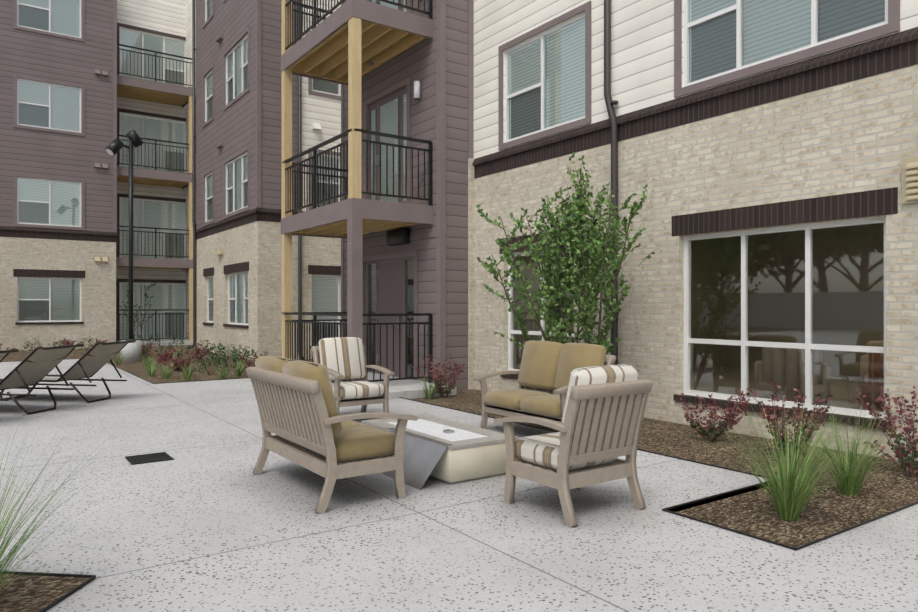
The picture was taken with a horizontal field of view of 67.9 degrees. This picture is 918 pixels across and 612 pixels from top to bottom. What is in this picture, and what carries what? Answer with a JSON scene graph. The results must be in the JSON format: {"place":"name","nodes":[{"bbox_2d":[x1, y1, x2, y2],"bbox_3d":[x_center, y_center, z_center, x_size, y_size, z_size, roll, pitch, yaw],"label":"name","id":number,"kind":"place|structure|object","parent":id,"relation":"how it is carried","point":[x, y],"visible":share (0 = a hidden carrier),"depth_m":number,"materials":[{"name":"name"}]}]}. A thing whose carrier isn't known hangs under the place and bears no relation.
{"place":"outdoors","nodes":[
{"label":"outdoors","id":0,"kind":"place"},
{"bbox_2d":[112,354,128,364],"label":"grass","id":1,"kind":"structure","parent":0,"point":[118,362],"depth_m":16.00,"materials":[{"name":"green plant"}]},
{"bbox_2d":[135,351,157,367],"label":"grass","id":2,"kind":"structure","parent":0,"point":[150,362],"depth_m":15.38,"materials":[{"name":"green plant"}]},
{"bbox_2d":[138,358,162,376],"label":"grass","id":3,"kind":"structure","parent":0,"point":[150,373],"depth_m":13.47,"materials":[{"name":"green plant"}]},
{"bbox_2d":[155,359,179,378],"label":"grass","id":4,"kind":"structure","parent":0,"point":[166,375],"depth_m":13.03,"materials":[{"name":"green plant"}]},
{"bbox_2d":[175,357,197,380],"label":"grass","id":5,"kind":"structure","parent":0,"point":[187,374],"depth_m":12.68,"materials":[{"name":"green plant"}]},
{"bbox_2d":[206,357,234,378],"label":"grass","id":6,"kind":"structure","parent":0,"point":[223,376],"depth_m":12.87,"materials":[{"name":"green plant"}]},
{"bbox_2d":[233,357,249,376],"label":"grass","id":7,"kind":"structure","parent":0,"point":[238,372],"depth_m":13.41,"materials":[{"name":"green plant"}]},
{"bbox_2d":[0,359,917,611],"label":"patio pavement","id":8,"kind":"structure","parent":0,"point":[206,519],"depth_m":4.05,"materials":[{"name":"grey concrete"}]},
{"bbox_2d":[0,348,18,400],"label":"chaise lounge","id":9,"kind":"object","parent":8,"relation":"on","point":[4,354],"visible":1,"depth_m":7.95,"materials":[{"name":"grey fabric"}]},
{"bbox_2d":[0,343,83,414],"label":"chaise lounge","id":10,"kind":"object","parent":8,"relation":"on","point":[36,366],"visible":0.98,"depth_m":8.69,"materials":[{"name":"fabric"}]},
{"bbox_2d":[0,571,95,611],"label":"bed mulch","id":11,"kind":"object","parent":8,"relation":"on","point":[35,592],"visible":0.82,"depth_m":3.26,"materials":[{"name":"brown wood"}]},
{"bbox_2d":[0,410,152,589],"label":"grass clump","id":12,"kind":"object","parent":11,"relation":"on","point":[10,553],"depth_m":3.21,"materials":[{"name":"green plant"}]},
{"bbox_2d":[0,339,135,402],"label":"chaise lounge","id":13,"kind":"object","parent":8,"relation":"on","point":[95,359],"visible":0.9,"depth_m":9.73,"materials":[{"name":"grey fabric"}]},
{"bbox_2d":[125,452,173,464],"bbox_3d":[-2.754,1.353,6.060,0.340,0.009,0.340,0,0,-35],"label":"drain grate","id":14,"kind":"object","parent":8,"relation":"on","point":[148,458],"visible":1,"depth_m":6.05,"materials":[{"name":"grey metal"}]},
{"bbox_2d":[246,355,417,513],"bbox_3d":[-1.012,0.878,5.181,0.803,0.986,1.357,0,0,-35],"label":"loveseat","id":15,"kind":"object","parent":8,"relation":"on","point":[297,406],"visible":0.98,"depth_m":4.78,"materials":[{"name":"beige wood"}]},
{"bbox_2d":[311,337,394,414],"bbox_3d":[-1.291,0.878,8.172,0.737,0.986,0.803,0,0,-35],"label":"armchair","id":16,"kind":"object","parent":8,"relation":"on","point":[343,359],"visible":0.75,"depth_m":8.22,"materials":[{"name":"white fabric"}]},
{"bbox_2d":[362,414,518,489],"bbox_3d":[-0.314,1.210,5.885,0.934,0.305,1.458,0,0,-35],"label":"fire pit table","id":17,"kind":"object","parent":8,"relation":"on","point":[448,451],"visible":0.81,"depth_m":5.39,"materials":[{"name":"beige concrete"}]},
{"bbox_2d":[473,340,615,428],"bbox_3d":[0.868,0.878,7.111,0.803,0.986,1.357,0,0,-35],"label":"loveseat","id":18,"kind":"object","parent":8,"relation":"on","point":[547,368],"visible":0.69,"depth_m":7.15,"materials":[{"name":"beige fabric"}]},
{"bbox_2d":[494,364,652,526],"bbox_3d":[0.774,0.878,4.652,0.737,0.986,0.803,0,0,-35],"label":"armchair","id":19,"kind":"object","parent":8,"relation":"on","point":[598,427],"visible":1,"depth_m":4.42,"materials":[{"name":"beige wood"}]},
{"bbox_2d":[3,309,917,547],"bbox_3d":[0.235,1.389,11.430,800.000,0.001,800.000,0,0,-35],"label":"mulch bed","id":20,"kind":"object","parent":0,"point":[754,513],"depth_m":5.62,"materials":[{"name":"brown soil"}]},
{"bbox_2d":[22,338,40,350],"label":"green shrub","id":21,"kind":"object","parent":20,"relation":"on","point":[27,344],"visible":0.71,"depth_m":20.18,"materials":[{"name":"green plant"}]},
{"bbox_2d":[56,338,76,345],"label":"barberry shrub","id":22,"kind":"object","parent":20,"relation":"on","point":[67,343],"visible":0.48,"depth_m":20.97,"materials":[{"name":"red plant"}]},
{"bbox_2d":[79,336,94,350],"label":"green shrub","id":23,"kind":"object","parent":20,"relation":"on","point":[87,344],"visible":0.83,"depth_m":20.93,"materials":[{"name":"green plant"}]},
{"bbox_2d":[89,339,107,346],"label":"barberry shrub","id":24,"kind":"object","parent":20,"relation":"on","point":[105,341],"visible":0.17,"depth_m":21.39,"materials":[{"name":"red plant"}]},
{"bbox_2d":[105,130,143,361],"bbox_3d":[-8.367,-1.531,17.032,0.935,5.841,0.474,0,0,-44],"label":"lamp post","id":25,"kind":"object","parent":20,"relation":"on","point":[113,147],"visible":0.92,"depth_m":17.09,"materials":[{"name":"black metal"}]},
{"bbox_2d":[119,280,157,338],"bbox_3d":[-10.509,0.276,22.427,1.194,2.234,1.220,0,0,-7],"label":"small tree","id":26,"kind":"object","parent":20,"relation":"on","point":[145,295],"visible":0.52,"depth_m":22.43,"materials":[{"name":"green plant"}]},
{"bbox_2d":[141,343,150,358],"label":"green shrub","id":27,"kind":"object","parent":20,"relation":"on","point":[147,353],"visible":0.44,"depth_m":17.32,"materials":[{"name":"green plant"}]},
{"bbox_2d":[141,342,152,355],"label":"barberry shrub","id":28,"kind":"object","parent":20,"relation":"on","point":[146,348],"visible":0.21,"depth_m":18.89,"materials":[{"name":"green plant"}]},
{"bbox_2d":[147,334,160,347],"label":"green shrub","id":29,"kind":"object","parent":20,"relation":"on","point":[158,340],"visible":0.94,"depth_m":22.32,"materials":[{"name":"green plant"}]},
{"bbox_2d":[148,347,175,363],"bbox_3d":[-7.134,1.195,16.427,0.613,0.396,0.740,0,0,-35],"label":"barberry shrub","id":30,"kind":"object","parent":20,"relation":"on","point":[165,357],"visible":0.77,"depth_m":16.38,"materials":[{"name":"red plant"}]},
{"bbox_2d":[156,342,175,355],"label":"green shrub","id":31,"kind":"object","parent":20,"relation":"on","point":[171,346],"visible":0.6,"depth_m":18.22,"materials":[{"name":"green plant"}]},
{"bbox_2d":[156,353,197,370],"bbox_3d":[-5.970,1.207,14.595,0.666,0.373,0.821,0,0,32],"label":"barberry shrub","id":32,"kind":"object","parent":20,"relation":"on","point":[179,362],"visible":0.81,"depth_m":14.46,"materials":[{"name":"red plant"}]},
{"bbox_2d":[169,335,184,347],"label":"green shrub","id":33,"kind":"object","parent":20,"relation":"on","point":[180,343],"visible":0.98,"depth_m":22.28,"materials":[{"name":"green plant"}]},
{"bbox_2d":[173,346,195,362],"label":"green shrub","id":34,"kind":"object","parent":20,"relation":"on","point":[185,354],"visible":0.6,"depth_m":15.78,"materials":[{"name":"green plant"}]},
{"bbox_2d":[184,343,208,359],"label":"barberry shrub","id":35,"kind":"object","parent":20,"relation":"on","point":[198,352],"visible":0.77,"depth_m":17.51,"materials":[{"name":"red plant"}]},
{"bbox_2d":[193,340,210,353],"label":"green shrub","id":36,"kind":"object","parent":20,"relation":"on","point":[202,345],"visible":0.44,"depth_m":18.85,"materials":[{"name":"green plant"}]},
{"bbox_2d":[192,352,219,374],"bbox_3d":[-5.033,1.152,13.694,0.579,0.481,0.515,0,0,-35],"label":"green shrub","id":37,"kind":"object","parent":20,"relation":"on","point":[208,364],"visible":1,"depth_m":13.70,"materials":[{"name":"green plant"}]},
{"bbox_2d":[203,348,227,366],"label":"green shrub","id":38,"kind":"object","parent":20,"relation":"on","point":[213,356],"visible":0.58,"depth_m":15.43,"materials":[{"name":"green plant"}]},
{"bbox_2d":[207,340,225,355],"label":"green shrub","id":39,"kind":"object","parent":20,"relation":"on","point":[216,352],"visible":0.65,"depth_m":18.17,"materials":[{"name":"green plant"}]},
{"bbox_2d":[217,342,237,358],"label":"green shrub","id":40,"kind":"object","parent":20,"relation":"on","point":[228,353],"visible":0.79,"depth_m":17.48,"materials":[{"name":"green plant"}]},
{"bbox_2d":[214,349,241,370],"bbox_3d":[-4.887,1.161,14.659,0.569,0.462,0.540,0,0,27],"label":"green shrub","id":41,"kind":"object","parent":20,"relation":"on","point":[234,360],"visible":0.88,"depth_m":14.62,"materials":[{"name":"green plant"}]},
{"bbox_2d":[229,345,252,362],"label":"green shrub","id":42,"kind":"object","parent":20,"relation":"on","point":[248,352],"visible":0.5,"depth_m":16.41,"materials":[{"name":"green plant"}]},
{"bbox_2d":[235,347,257,366],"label":"green shrub","id":43,"kind":"object","parent":20,"relation":"on","point":[245,354],"visible":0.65,"depth_m":15.59,"materials":[{"name":"green plant"}]},
{"bbox_2d":[239,351,267,366],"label":"barberry shrub","id":44,"kind":"object","parent":20,"relation":"on","point":[250,364],"visible":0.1,"depth_m":14.49,"materials":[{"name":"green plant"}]},
{"bbox_2d":[117,339,456,398],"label":"entry slab patio","id":45,"kind":"structure","parent":20,"relation":"on","point":[408,389],"depth_m":10.88,"materials":[{"name":"concrete"}]},
{"bbox_2d":[412,368,444,398],"bbox_3d":[-0.400,1.150,10.186,0.748,0.479,0.834,0,0,30],"label":"grass clump","id":46,"kind":"object","parent":20,"relation":"on","point":[430,393],"depth_m":10.21,"materials":[{"name":"green plant"}]},
{"bbox_2d":[412,354,464,397],"bbox_3d":[-0.292,1.055,10.387,0.813,0.675,0.738,0,0,8],"label":"barberry shrub","id":47,"kind":"object","parent":20,"relation":"on","point":[450,386],"visible":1,"depth_m":10.32,"materials":[{"name":"red plant"}]},
{"bbox_2d":[0,0,917,461],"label":"building walls","id":48,"kind":"structure","parent":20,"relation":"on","point":[854,136],"depth_m":11.18,"materials":[{"name":"beige brick"}]},
{"bbox_2d":[94,6,320,261],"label":"wall vents","id":49,"kind":"object","parent":48,"relation":"attached to","point":[316,126],"depth_m":22.36,"materials":[{"name":"beige"}]},
{"bbox_2d":[116,0,432,381],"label":"balconies","id":50,"kind":"structure","parent":48,"relation":"attached to","point":[346,42],"depth_m":11.98,"materials":[{"name":"brown wood"}]},
{"bbox_2d":[116,0,432,382],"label":"railings","id":51,"kind":"object","parent":50,"relation":"attached to","point":[316,20],"visible":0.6,"depth_m":11.64,"materials":[{"name":"black metal"}]},
{"bbox_2d":[366,0,413,377],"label":"doors","id":52,"kind":"structure","parent":48,"relation":"attached to","point":[391,285],"depth_m":12.60,"materials":[{"name":"grey"}]},
{"bbox_2d":[368,0,422,245],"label":"wall fixtures","id":53,"kind":"object","parent":48,"relation":"attached to","point":[399,236],"depth_m":11.80,"materials":[{"name":"black"}]},
{"bbox_2d":[187,0,617,364],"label":"downspouts","id":54,"kind":"object","parent":48,"relation":"attached to","point":[609,102],"visible":0.71,"depth_m":17.55,"materials":[{"name":"brown metal"}]},
{"bbox_2d":[17,0,887,418],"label":"window frames","id":55,"kind":"structure","parent":48,"relation":"attached to","point":[807,346],"depth_m":8.08,"materials":[{"name":"white plastic"}]},
{"bbox_2d":[19,0,810,338],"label":"windows","id":56,"kind":"structure","parent":55,"relation":"in","point":[29,188],"depth_m":21.43,"materials":[{"name":"grey glass"}]},
{"bbox_2d":[19,0,884,411],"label":"window glass","id":57,"kind":"object","parent":55,"relation":"in","point":[711,46],"visible":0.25,"depth_m":10.01,"materials":[{"name":"glass"}]},
{"bbox_2d":[0,0,917,428],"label":"building trim","id":58,"kind":"structure","parent":48,"relation":"attached to","point":[880,54],"depth_m":10.12,"materials":[{"name":"wood"}]},
{"bbox_2d":[902,156,917,203],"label":"wall vent","id":59,"kind":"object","parent":48,"relation":"attached to","point":[909,180],"depth_m":6.01,"materials":[{"name":"beige"}]},
{"bbox_2d":[2,358,917,550],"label":"bed edging","id":60,"kind":"object","parent":20,"relation":"on","point":[672,509],"visible":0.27,"depth_m":4.72,"materials":[{"name":"grey metal"}]},
{"bbox_2d":[476,152,658,354],"bbox_3d":[1.261,-0.231,7.944,2.102,3.257,1.951,0,0,-35],"label":"serviceberry tree","id":61,"kind":"object","parent":20,"relation":"on","point":[572,231],"visible":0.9,"depth_m":7.94,"materials":[{"name":"green plant"}]},
{"bbox_2d":[513,223,883,411],"bbox_3d":[6.910,-0.211,8.111,6.880,3.200,12.900,0,0,-35],"label":"window glass","id":62,"kind":"object","parent":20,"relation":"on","point":[767,335],"depth_m":13.92,"materials":[{"name":"glass"}]},
{"bbox_2d":[754,347,830,405],"bbox_3d":[4.177,0.929,8.564,0.860,0.860,0.840,0,0,25],"label":"lounge chair","id":63,"kind":"object","parent":62,"relation":"in","point":[786,364],"depth_m":8.21,"materials":[{"name":"black"}]},
{"bbox_2d":[860,341,883,390],"bbox_3d":[6.061,0.929,9.421,0.860,0.860,0.840,0,0,25],"label":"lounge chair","id":64,"kind":"object","parent":62,"relation":"in","point":[865,358],"depth_m":9.62,"materials":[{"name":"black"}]},
{"bbox_2d":[861,352,883,410],"bbox_3d":[5.371,0.929,8.078,0.840,0.860,0.860,0,0,-15],"label":"lounge chair","id":65,"kind":"object","parent":62,"relation":"in","point":[878,365],"depth_m":8.11,"materials":[{"name":"black"}]},
{"bbox_2d":[676,391,751,441],"bbox_3d":[2.651,1.117,6.987,0.621,0.552,0.794,0,0,-42],"label":"barberry shrub","id":66,"kind":"object","parent":20,"relation":"on","point":[730,417],"visible":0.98,"depth_m":6.94,"materials":[{"name":"red plant"}]},
{"bbox_2d":[746,381,832,454],"bbox_3d":[3.074,1.045,6.440,0.705,0.696,1.002,0,0,9],"label":"barberry shrub","id":67,"kind":"object","parent":20,"relation":"on","point":[799,411],"visible":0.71,"depth_m":6.20,"materials":[{"name":"red plant"}]},
{"bbox_2d":[683,391,896,520],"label":"ornamental grass","id":68,"kind":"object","parent":20,"relation":"on","point":[789,507],"depth_m":4.40,"materials":[{"name":"green plant"}]},
{"bbox_2d":[776,398,917,495],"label":"ornamental grass","id":69,"kind":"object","parent":20,"relation":"on","point":[845,487],"depth_m":4.99,"materials":[{"name":"green plant"}]},
{"bbox_2d":[852,380,917,477],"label":"barberry shrub","id":70,"kind":"object","parent":20,"relation":"on","point":[901,448],"visible":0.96,"depth_m":5.60,"materials":[{"name":"red plant"}]}
]}

